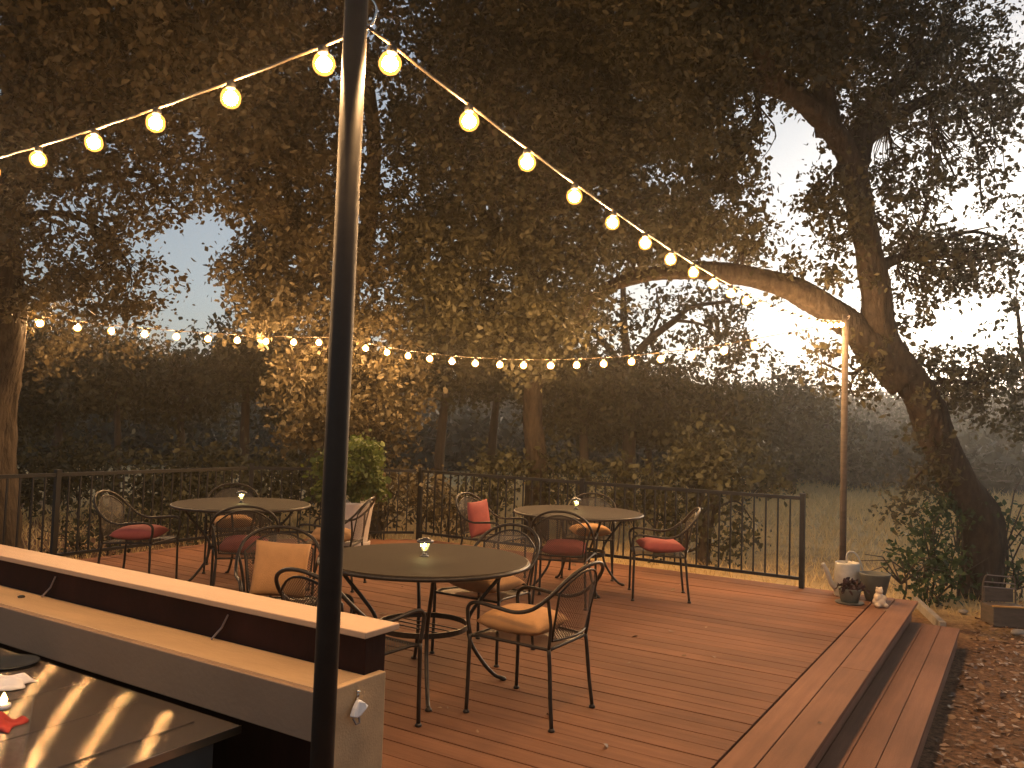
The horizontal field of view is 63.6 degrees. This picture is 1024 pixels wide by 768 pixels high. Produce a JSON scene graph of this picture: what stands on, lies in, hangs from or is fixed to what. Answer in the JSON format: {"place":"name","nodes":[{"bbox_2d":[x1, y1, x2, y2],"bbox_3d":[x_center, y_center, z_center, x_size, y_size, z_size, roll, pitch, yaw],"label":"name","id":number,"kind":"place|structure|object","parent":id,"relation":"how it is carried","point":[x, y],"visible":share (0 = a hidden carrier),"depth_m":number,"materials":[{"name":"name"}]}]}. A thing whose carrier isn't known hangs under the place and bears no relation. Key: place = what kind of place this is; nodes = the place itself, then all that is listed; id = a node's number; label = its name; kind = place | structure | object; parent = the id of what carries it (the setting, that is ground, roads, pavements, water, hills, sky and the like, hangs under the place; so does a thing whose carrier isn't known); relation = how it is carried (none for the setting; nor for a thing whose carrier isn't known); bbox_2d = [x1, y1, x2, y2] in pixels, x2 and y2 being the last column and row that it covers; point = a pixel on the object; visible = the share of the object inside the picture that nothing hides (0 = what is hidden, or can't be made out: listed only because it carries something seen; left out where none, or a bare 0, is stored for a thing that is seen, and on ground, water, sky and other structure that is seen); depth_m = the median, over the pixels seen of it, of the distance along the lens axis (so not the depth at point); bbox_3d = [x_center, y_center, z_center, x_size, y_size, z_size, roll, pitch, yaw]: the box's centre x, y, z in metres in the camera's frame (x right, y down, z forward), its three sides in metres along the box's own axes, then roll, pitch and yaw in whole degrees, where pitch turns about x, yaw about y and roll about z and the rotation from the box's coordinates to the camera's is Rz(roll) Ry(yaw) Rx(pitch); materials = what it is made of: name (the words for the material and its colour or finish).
{"place":"outdoors","nodes":[
{"label":"outdoors","id":0,"kind":"place"},
{"bbox_2d":[0,0,1023,406],"label":"sky","id":1,"kind":"structure","parent":0,"point":[788,148],"materials":[{"name":"white"}]},
{"bbox_2d":[17,400,1023,767],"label":"ground","id":2,"kind":"structure","parent":0,"point":[965,624],"depth_m":8.42,"materials":[{"name":"brown soil"}]},
{"bbox_2d":[17,343,79,455],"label":"bushy tree","id":3,"kind":"object","parent":2,"relation":"on","point":[34,427],"visible":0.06,"depth_m":17.46,"materials":[{"name":"green plant"}]},
{"bbox_2d":[17,417,142,524],"bbox_3d":[-7.647,1.419,13.475,2.956,1.833,2.375,3,-3,-29],"label":"brush","id":4,"kind":"object","parent":2,"relation":"on","point":[32,462],"visible":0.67,"depth_m":13.31,"materials":[{"name":"green plant"}]},
{"bbox_2d":[17,311,149,508],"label":"bushy tree","id":5,"kind":"object","parent":2,"relation":"on","point":[28,401],"visible":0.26,"depth_m":15.71,"materials":[{"name":"green plant"}]},
{"bbox_2d":[37,486,149,556],"bbox_3d":[-5.358,1.888,10.725,1.412,1.144,1.102,4,-4,-36],"label":"brush","id":6,"kind":"object","parent":2,"relation":"on","point":[72,540],"visible":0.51,"depth_m":10.60,"materials":[{"name":"green plant"}]},
{"bbox_2d":[38,316,193,514],"bbox_3d":[-7.064,0.523,15.110,2.772,3.820,3.433,4,-3,-32],"label":"bushy tree","id":7,"kind":"object","parent":2,"relation":"on","point":[114,384],"visible":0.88,"depth_m":14.59,"materials":[{"name":"green plant"}]},
{"bbox_2d":[0,0,331,548],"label":"oak tree","id":8,"kind":"object","parent":2,"relation":"on","point":[69,67],"visible":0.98,"depth_m":7.20,"materials":[{"name":"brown plant"}]},
{"bbox_2d":[88,424,273,547],"bbox_3d":[-5.087,1.532,12.880,2.700,1.886,2.566,0,-3,32],"label":"brush","id":9,"kind":"object","parent":2,"relation":"on","point":[209,458],"visible":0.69,"depth_m":12.57,"materials":[{"name":"green plant"}]},
{"bbox_2d":[111,340,252,497],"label":"bushy tree","id":10,"kind":"object","parent":2,"relation":"on","point":[193,408],"visible":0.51,"depth_m":17.71,"materials":[{"name":"green plant"}]},
{"bbox_2d":[167,308,325,476],"bbox_3d":[-5.225,0.495,15.925,2.828,4.082,2.832,0,-3,32],"label":"bushy tree","id":11,"kind":"object","parent":2,"relation":"on","point":[243,367],"visible":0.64,"depth_m":15.36,"materials":[{"name":"green plant"}]},
{"bbox_2d":[204,428,323,534],"bbox_3d":[-3.607,1.447,12.871,2.057,2.001,2.369,0,-3,32],"label":"brush","id":12,"kind":"object","parent":2,"relation":"on","point":[286,485],"visible":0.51,"depth_m":12.66,"materials":[{"name":"green plant"}]},
{"bbox_2d":[178,0,447,539],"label":"oak tree","id":13,"kind":"object","parent":2,"relation":"on","point":[277,137],"visible":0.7,"depth_m":11.04,"materials":[{"name":"green plant"}]},
{"bbox_2d":[250,315,396,505],"bbox_3d":[-4.091,0.584,18.065,3.546,4.256,4.354,2,-3,2],"label":"bushy tree","id":14,"kind":"object","parent":2,"relation":"on","point":[265,420],"visible":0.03,"depth_m":17.43,"materials":[{"name":"green plant"}]},
{"bbox_2d":[361,459,468,541],"bbox_3d":[-1.339,1.700,11.331,1.629,1.482,2.004,0,-3,32],"label":"brush","id":15,"kind":"object","parent":2,"relation":"on","point":[412,489],"visible":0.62,"depth_m":11.21,"materials":[{"name":"green plant"}]},
{"bbox_2d":[379,322,509,515],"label":"bushy tree","id":16,"kind":"object","parent":2,"relation":"on","point":[444,401],"visible":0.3,"depth_m":15.87,"materials":[{"name":"green plant"}]},
{"bbox_2d":[419,336,551,509],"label":"bushy tree","id":17,"kind":"object","parent":2,"relation":"on","point":[492,435],"visible":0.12,"depth_m":17.94,"materials":[{"name":"green plant"}]},
{"bbox_2d":[78,538,959,767],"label":"deck","id":18,"kind":"structure","parent":2,"relation":"on","point":[864,684],"depth_m":5.14,"materials":[{"name":"brown wood"}]},
{"bbox_2d":[0,648,241,767],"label":"prep table","id":19,"kind":"object","parent":18,"relation":"on","point":[77,720],"visible":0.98,"depth_m":2.32,"materials":[{"name":"silver metal"}]},
{"bbox_2d":[0,692,10,709],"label":"candle","id":20,"kind":"object","parent":19,"relation":"on","point":[5,704],"visible":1,"depth_m":2.43,"materials":[{"name":"white wax"}]},
{"bbox_2d":[0,711,28,732],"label":"red cloth","id":21,"kind":"object","parent":19,"relation":"on","point":[7,723],"visible":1,"depth_m":2.29,"materials":[{"name":"red fabric"}]},
{"bbox_2d":[0,673,36,690],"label":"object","id":22,"kind":"object","parent":19,"relation":"on","point":[14,682],"visible":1,"depth_m":2.61,"materials":[{"name":"white paper"}]},
{"bbox_2d":[0,654,39,669],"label":"plate","id":23,"kind":"object","parent":19,"relation":"on","point":[14,661],"visible":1,"depth_m":2.88,"materials":[{"name":"grey ceramic"}]},
{"bbox_2d":[0,467,247,555],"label":"railing","id":24,"kind":"object","parent":18,"relation":"on","point":[57,474],"visible":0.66,"depth_m":8.44,"materials":[{"name":"black metal"}]},
{"bbox_2d":[93,490,181,578],"bbox_3d":[-3.346,1.360,7.297,0.627,0.822,0.554,2,-3,4],"label":"patio chair","id":25,"kind":"object","parent":18,"relation":"on","point":[124,524],"visible":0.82,"depth_m":7.32,"materials":[{"name":"metal"}]},
{"bbox_2d":[109,524,168,539],"bbox_3d":[-3.285,1.306,7.295,0.380,0.119,0.380,0,-3,-2],"label":"seat cushion","id":26,"kind":"object","parent":25,"relation":"on","point":[137,532],"visible":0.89,"depth_m":7.14,"materials":[{"name":"red fabric"}]},
{"bbox_2d":[0,544,398,767],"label":"bar counter","id":27,"kind":"object","parent":18,"relation":"on","point":[245,660],"visible":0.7,"depth_m":2.66,"materials":[{"name":"brown wood"}]},
{"bbox_2d":[350,690,367,724],"bbox_3d":[-0.430,0.909,2.323,0.026,0.095,0.060,0,-3,32],"label":"bottle opener","id":28,"kind":"object","parent":27,"relation":"attached to","point":[359,708],"visible":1,"depth_m":2.31,"materials":[{"name":"silver metal"}]},
{"bbox_2d":[202,483,262,573],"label":"patio chair","id":29,"kind":"object","parent":18,"relation":"on","point":[211,517],"visible":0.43,"depth_m":8.47,"materials":[{"name":"metal"}]},
{"bbox_2d":[211,514,254,527],"bbox_3d":[-2.785,1.371,8.253,0.380,0.124,0.380,3,-5,-26],"label":"seat cushion","id":30,"kind":"object","parent":29,"relation":"on","point":[218,518],"visible":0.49,"depth_m":8.12,"materials":[{"name":"fabric"}]},
{"bbox_2d":[169,497,310,588],"bbox_3d":[-2.491,1.454,7.575,1.237,0.720,1.237,1,-3,15],"label":"patio table","id":31,"kind":"object","parent":18,"relation":"on","point":[217,505],"visible":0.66,"depth_m":7.43,"materials":[{"name":"metal"}]},
{"bbox_2d":[236,490,246,502],"bbox_3d":[-2.501,1.040,7.641,0.100,0.111,0.100,3,-3,-14],"label":"table lantern","id":32,"kind":"object","parent":31,"relation":"on","point":[241,492],"visible":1,"depth_m":7.62,"materials":[{"name":"grey"}]},
{"bbox_2d":[208,505,279,596],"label":"patio chair","id":33,"kind":"object","parent":18,"relation":"on","point":[267,520],"visible":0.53,"depth_m":6.51,"materials":[{"name":"metal"}]},
{"bbox_2d":[217,535,268,552],"bbox_3d":[-2.201,1.315,6.790,0.380,0.130,0.380,2,-1,-11],"label":"seat cushion","id":34,"kind":"object","parent":33,"relation":"on","point":[248,541],"visible":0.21,"depth_m":6.64,"materials":[{"name":"red fabric"}]},
{"bbox_2d":[234,525,319,603],"bbox_3d":[-1.399,1.307,5.006,0.554,0.822,0.627,3,-3,-21],"label":"patio chair","id":35,"kind":"object","parent":18,"relation":"on","point":[241,584],"visible":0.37,"depth_m":5.21,"materials":[{"name":"metal"}]},
{"bbox_2d":[249,539,310,598],"bbox_3d":[-1.435,1.148,5.121,0.336,0.336,0.101,9,-13,-20],"label":"pillow","id":36,"kind":"object","parent":35,"relation":"on","point":[272,559],"visible":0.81,"depth_m":5.08,"materials":[{"name":"beige fabric"}]},
{"bbox_2d":[247,464,415,534],"bbox_3d":[-2.268,1.528,10.480,2.073,0.982,0.056,3,-3,-13],"label":"railing","id":37,"kind":"object","parent":18,"relation":"on","point":[251,472],"visible":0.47,"depth_m":10.39,"materials":[{"name":"black metal"}]},
{"bbox_2d":[296,497,375,592],"bbox_3d":[-1.583,1.430,7.537,0.627,0.822,0.554,2,-3,4],"label":"patio chair","id":38,"kind":"object","parent":18,"relation":"on","point":[352,519],"visible":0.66,"depth_m":7.43,"materials":[{"name":"metal"}]},
{"bbox_2d":[311,527,350,541],"bbox_3d":[-1.640,1.372,7.543,0.380,0.134,0.380,4,-3,-7],"label":"seat cushion","id":39,"kind":"object","parent":38,"relation":"on","point":[316,533],"visible":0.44,"depth_m":7.39,"materials":[{"name":"orange fabric"}]},
{"bbox_2d":[310,0,377,767],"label":"light pole","id":40,"kind":"object","parent":18,"relation":"on","point":[339,375],"visible":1,"depth_m":1.98,"materials":[{"name":"metal"}]},
{"bbox_2d":[0,26,368,164],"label":"string lights","id":41,"kind":"object","parent":40,"relation":"hanging from","point":[323,63],"visible":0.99,"depth_m":2.42,"materials":[{"name":"white glass"}]},
{"bbox_2d":[369,26,843,326],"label":"string lights","id":42,"kind":"object","parent":40,"relation":"hanging from","point":[389,63],"visible":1,"depth_m":2.94,"materials":[{"name":"white glass"}]},
{"bbox_2d":[300,429,391,545],"bbox_3d":[-2.031,1.245,10.035,1.061,1.417,1.349,3,-3,-13],"label":"potted plant","id":43,"kind":"object","parent":18,"relation":"on","point":[366,460],"visible":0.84,"depth_m":9.87,"materials":[{"name":"green plant"}]},
{"bbox_2d":[274,567,425,727],"bbox_3d":[-0.826,1.276,4.034,0.553,0.822,0.627,0,-4,35],"label":"patio chair","id":44,"kind":"object","parent":18,"relation":"on","point":[348,599],"visible":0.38,"depth_m":3.98,"materials":[{"name":"metal"}]},
{"bbox_2d":[317,543,529,711],"bbox_3d":[-0.522,1.377,4.828,1.237,0.720,1.237,0,-4,34],"label":"patio table","id":45,"kind":"object","parent":18,"relation":"on","point":[407,562],"visible":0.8,"depth_m":4.70,"materials":[{"name":"metal"}]},
{"bbox_2d":[417,537,433,556],"bbox_3d":[-0.515,0.964,4.889,0.100,0.111,0.100,1,-3,20],"label":"table lantern","id":46,"kind":"object","parent":45,"relation":"on","point":[426,540],"visible":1,"depth_m":4.87,"materials":[{"name":"grey"}]},
{"bbox_2d":[429,523,539,667],"bbox_3d":[-0.144,1.376,5.561,0.553,0.822,0.627,0,-3,32],"label":"patio chair","id":47,"kind":"object","parent":18,"relation":"on","point":[530,571],"visible":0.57,"depth_m":5.61,"materials":[{"name":"metal"}]},
{"bbox_2d":[449,576,524,592],"bbox_3d":[-0.174,1.316,5.513,0.380,0.123,0.380,0,-5,35],"label":"seat cushion","id":48,"kind":"object","parent":47,"relation":"on","point":[506,583],"visible":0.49,"depth_m":5.38,"materials":[{"name":"fabric"}]},
{"bbox_2d":[455,492,527,577],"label":"patio chair","id":49,"kind":"object","parent":18,"relation":"on","point":[469,521],"visible":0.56,"depth_m":8.24,"materials":[{"name":"metal"}]},
{"bbox_2d":[467,499,490,537],"bbox_3d":[-0.332,1.345,8.276,0.101,0.350,0.350,-9,-5,31],"label":"pillow","id":50,"kind":"object","parent":49,"relation":"on","point":[478,511],"visible":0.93,"depth_m":8.20,"materials":[{"name":"red fabric"}]},
{"bbox_2d":[463,561,604,732],"bbox_3d":[0.153,1.327,4.412,0.627,0.822,0.553,0,-3,32],"label":"patio chair","id":51,"kind":"object","parent":18,"relation":"on","point":[555,632],"visible":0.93,"depth_m":4.30,"materials":[{"name":"metal"}]},
{"bbox_2d":[476,603,567,635],"bbox_3d":[0.062,1.271,4.473,0.380,0.125,0.380,2,-2,29],"label":"seat cushion","id":52,"kind":"object","parent":51,"relation":"on","point":[535,623],"visible":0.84,"depth_m":4.34,"materials":[{"name":"beige fabric"}]},
{"bbox_2d":[531,510,598,610],"bbox_3d":[0.445,1.475,7.126,0.553,0.822,0.627,1,-3,12],"label":"patio chair","id":53,"kind":"object","parent":18,"relation":"on","point":[567,532],"visible":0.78,"depth_m":6.92,"materials":[{"name":"metal"}]},
{"bbox_2d":[541,539,585,555],"bbox_3d":[0.461,1.422,7.197,0.380,0.133,0.380,1,-1,9],"label":"seat cushion","id":54,"kind":"object","parent":53,"relation":"on","point":[565,548],"visible":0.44,"depth_m":7.04,"materials":[{"name":"red fabric"}]},
{"bbox_2d":[513,505,643,597],"bbox_3d":[0.621,1.569,7.850,1.237,0.720,1.237,0,-3,26],"label":"patio table","id":55,"kind":"object","parent":18,"relation":"on","point":[597,514],"visible":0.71,"depth_m":7.75,"materials":[{"name":"metal"}]},
{"bbox_2d":[571,498,580,508],"bbox_3d":[0.625,1.162,8.047,0.100,0.111,0.100,2,-3,3],"label":"table lantern","id":56,"kind":"object","parent":55,"relation":"on","point":[576,499],"visible":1,"depth_m":8.02,"materials":[{"name":"grey"}]},
{"bbox_2d":[560,492,615,580],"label":"patio chair","id":57,"kind":"object","parent":18,"relation":"on","point":[611,539],"visible":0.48,"depth_m":8.73,"materials":[{"name":"metal"}]},
{"bbox_2d":[570,523,611,535],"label":"seat cushion","id":58,"kind":"object","parent":57,"relation":"on","point":[603,530],"visible":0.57,"depth_m":8.35,"materials":[{"name":"fabric"}]},
{"bbox_2d":[416,467,805,588],"bbox_3d":[0.840,1.577,9.466,4.861,0.982,0.056,0,-3,32],"label":"railing","id":59,"kind":"object","parent":18,"relation":"on","point":[582,482],"visible":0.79,"depth_m":9.04,"materials":[{"name":"black metal"}]},
{"bbox_2d":[628,507,700,603],"bbox_3d":[1.390,1.527,7.543,0.627,0.822,0.553,2,-3,5],"label":"patio chair","id":60,"kind":"object","parent":18,"relation":"on","point":[633,548],"visible":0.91,"depth_m":7.47,"materials":[{"name":"metal"}]},
{"bbox_2d":[635,537,685,552],"bbox_3d":[1.352,1.469,7.550,0.380,0.128,0.380,4,-3,-4],"label":"seat cushion","id":61,"kind":"object","parent":60,"relation":"on","point":[655,545],"visible":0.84,"depth_m":7.39,"materials":[{"name":"red fabric"}]},
{"bbox_2d":[821,551,862,596],"bbox_3d":[3.152,1.800,7.881,0.372,0.425,0.236,0,-3,25],"label":"watering can","id":62,"kind":"object","parent":18,"relation":"on","point":[843,569],"visible":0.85,"depth_m":7.82,"materials":[{"name":"grey metal"}]},
{"bbox_2d":[835,577,870,605],"bbox_3d":[3.083,1.876,7.507,0.280,0.231,0.261,2,-3,-4],"label":"pot","id":63,"kind":"object","parent":18,"relation":"on","point":[851,590],"visible":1,"depth_m":7.45,"materials":[{"name":"grey ceramic"}]},
{"bbox_2d":[859,571,890,600],"bbox_3d":[3.369,1.884,7.670,0.276,0.250,0.276,0,-3,32],"label":"bowl planter","id":64,"kind":"object","parent":18,"relation":"on","point":[871,580],"visible":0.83,"depth_m":7.59,"materials":[{"name":"grey ceramic"}]},
{"bbox_2d":[872,587,887,607],"bbox_3d":[3.278,1.899,7.368,0.121,0.176,0.115,2,-3,-11],"label":"bear figurine","id":65,"kind":"object","parent":18,"relation":"on","point":[879,599],"visible":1,"depth_m":7.34,"materials":[{"name":"beige stone"}]},
{"bbox_2d":[17,368,1023,496],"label":"woods","id":66,"kind":"object","parent":2,"relation":"on","point":[995,465],"visible":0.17,"depth_m":32.55,"materials":[{"name":"green plant"}]},
{"bbox_2d":[445,427,602,546],"bbox_3d":[0.199,1.600,12.705,2.738,1.922,1.582,3,-3,-21],"label":"brush","id":67,"kind":"object","parent":2,"relation":"on","point":[507,465],"visible":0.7,"depth_m":12.62,"materials":[{"name":"green plant"}]},
{"bbox_2d":[358,0,727,544],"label":"oak tree","id":68,"kind":"object","parent":2,"relation":"on","point":[493,65],"visible":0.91,"depth_m":11.39,"materials":[{"name":"green plant"}]},
{"bbox_2d":[499,321,651,522],"bbox_3d":[1.084,0.864,15.192,3.081,3.691,4.090,0,-3,32],"label":"bushy tree","id":69,"kind":"object","parent":2,"relation":"on","point":[585,396],"visible":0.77,"depth_m":14.59,"materials":[{"name":"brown plant"}]},
{"bbox_2d":[562,444,690,551],"bbox_3d":[1.700,1.730,12.047,2.184,1.672,1.690,0,-3,32],"label":"brush","id":70,"kind":"object","parent":2,"relation":"on","point":[617,466],"visible":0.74,"depth_m":12.00,"materials":[{"name":"green plant"}]},
{"bbox_2d":[568,337,723,519],"bbox_3d":[2.792,0.858,16.985,3.090,3.998,3.840,1,-3,15],"label":"bushy tree","id":71,"kind":"object","parent":2,"relation":"on","point":[641,431],"visible":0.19,"depth_m":16.40,"materials":[{"name":"green plant"}]},
{"bbox_2d":[580,279,783,526],"bbox_3d":[2.795,0.249,15.857,4.164,5.080,3.008,2,-3,-4],"label":"oak tree","id":72,"kind":"object","parent":2,"relation":"on","point":[710,320],"visible":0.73,"depth_m":15.71,"materials":[{"name":"green plant"}]},
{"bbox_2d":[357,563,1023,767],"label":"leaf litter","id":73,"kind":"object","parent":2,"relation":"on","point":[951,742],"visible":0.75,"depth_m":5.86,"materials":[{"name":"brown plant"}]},
{"bbox_2d":[630,367,802,533],"bbox_3d":[3.512,1.204,14.925,2.785,3.223,3.913,1,-3,10],"label":"bushy tree","id":74,"kind":"object","parent":2,"relation":"on","point":[731,407],"visible":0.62,"depth_m":14.91,"materials":[{"name":"green plant"}]},
{"bbox_2d":[642,407,808,566],"bbox_3d":[2.890,1.485,11.649,2.374,2.292,1.906,0,-3,32],"label":"young oak","id":75,"kind":"object","parent":2,"relation":"on","point":[713,471],"visible":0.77,"depth_m":11.50,"materials":[{"name":"green plant"}]},
{"bbox_2d":[485,0,1023,601],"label":"oak tree","id":76,"kind":"object","parent":2,"relation":"on","point":[705,44],"visible":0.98,"depth_m":9.12,"materials":[{"name":"brown plant"}]},
{"bbox_2d":[721,368,807,498],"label":"tree","id":77,"kind":"object","parent":2,"relation":"on","point":[775,412],"visible":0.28,"depth_m":23.35,"materials":[{"name":"green plant"}]},
{"bbox_2d":[744,354,840,491],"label":"tree","id":78,"kind":"object","parent":2,"relation":"on","point":[803,403],"visible":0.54,"depth_m":26.44,"materials":[{"name":"green plant"}]},
{"bbox_2d":[795,391,871,485],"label":"tree","id":79,"kind":"object","parent":2,"relation":"on","point":[837,434],"visible":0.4,"depth_m":29.55,"materials":[{"name":"green plant"}]},
{"bbox_2d":[839,314,849,560],"bbox_3d":[3.428,0.832,8.524,0.066,3.120,0.106,1,-3,10],"label":"light pole","id":80,"kind":"object","parent":2,"relation":"on","point":[844,439],"visible":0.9,"depth_m":8.53,"materials":[{"name":"brown wood"}]},
{"bbox_2d":[810,443,907,492],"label":"field tree","id":81,"kind":"object","parent":2,"relation":"on","point":[857,474],"visible":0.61,"depth_m":28.47,"materials":[{"name":"green plant"}]},
{"bbox_2d":[912,597,945,626],"bbox_3d":[4.335,2.384,8.606,0.061,0.090,1.280,1,-3,15],"label":"edging board","id":82,"kind":"object","parent":2,"relation":"on","point":[929,613],"visible":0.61,"depth_m":8.46,"materials":[{"name":"wood"}]},
{"bbox_2d":[861,478,999,608],"bbox_3d":[4.833,1.826,9.403,1.676,1.784,1.085,3,-3,-24],"label":"shrub","id":83,"kind":"object","parent":2,"relation":"on","point":[940,562],"visible":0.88,"depth_m":9.39,"materials":[{"name":"green plant"}]},
{"bbox_2d":[959,609,967,613],"bbox_3d":[4.807,2.424,8.801,0.120,0.045,0.080,3,-3,-23],"label":"stone","id":84,"kind":"object","parent":2,"relation":"on","point":[962,611],"visible":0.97,"depth_m":8.77,"materials":[{"name":"grey stone"}]},
{"bbox_2d":[946,474,1023,599],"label":"shrub","id":85,"kind":"object","parent":2,"relation":"on","point":[1012,564],"visible":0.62,"depth_m":9.87,"materials":[{"name":"green plant"}]},
{"bbox_2d":[953,258,1023,459],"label":"sapling","id":86,"kind":"object","parent":2,"relation":"on","point":[1014,304],"visible":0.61,"depth_m":12.50,"materials":[{"name":"green plant"}]},
{"bbox_2d":[981,574,1023,628],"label":"crate","id":87,"kind":"object","parent":2,"relation":"on","point":[997,613],"visible":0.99,"depth_m":8.36,"materials":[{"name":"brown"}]},
{"bbox_2d":[1011,629,1023,635],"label":"stone","id":88,"kind":"object","parent":2,"relation":"on","point":[1017,632],"visible":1,"depth_m":7.88,"materials":[{"name":"grey stone"}]},
{"bbox_2d":[21,470,1023,619],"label":"dry grass","id":89,"kind":"structure","parent":0,"point":[868,501],"depth_m":15.35,"materials":[{"name":"beige plant"}]},
{"bbox_3d":[-2.424,0.840,11.416,0.088,3.020,0.092,0,-3,32],"label":"light pole","id":90,"kind":"object","parent":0,"visible":0},
{"bbox_2d":[28,315,328,344],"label":"string lights","id":91,"kind":"object","parent":90,"relation":"hanging from","point":[176,336],"visible":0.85,"depth_m":10.14,"materials":[{"name":"white glass"}]},
{"bbox_2d":[354,321,839,367],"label":"string lights","id":92,"kind":"object","parent":90,"relation":"hanging from","point":[660,359],"visible":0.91,"depth_m":9.73,"materials":[{"name":"white glass"}]}
]}

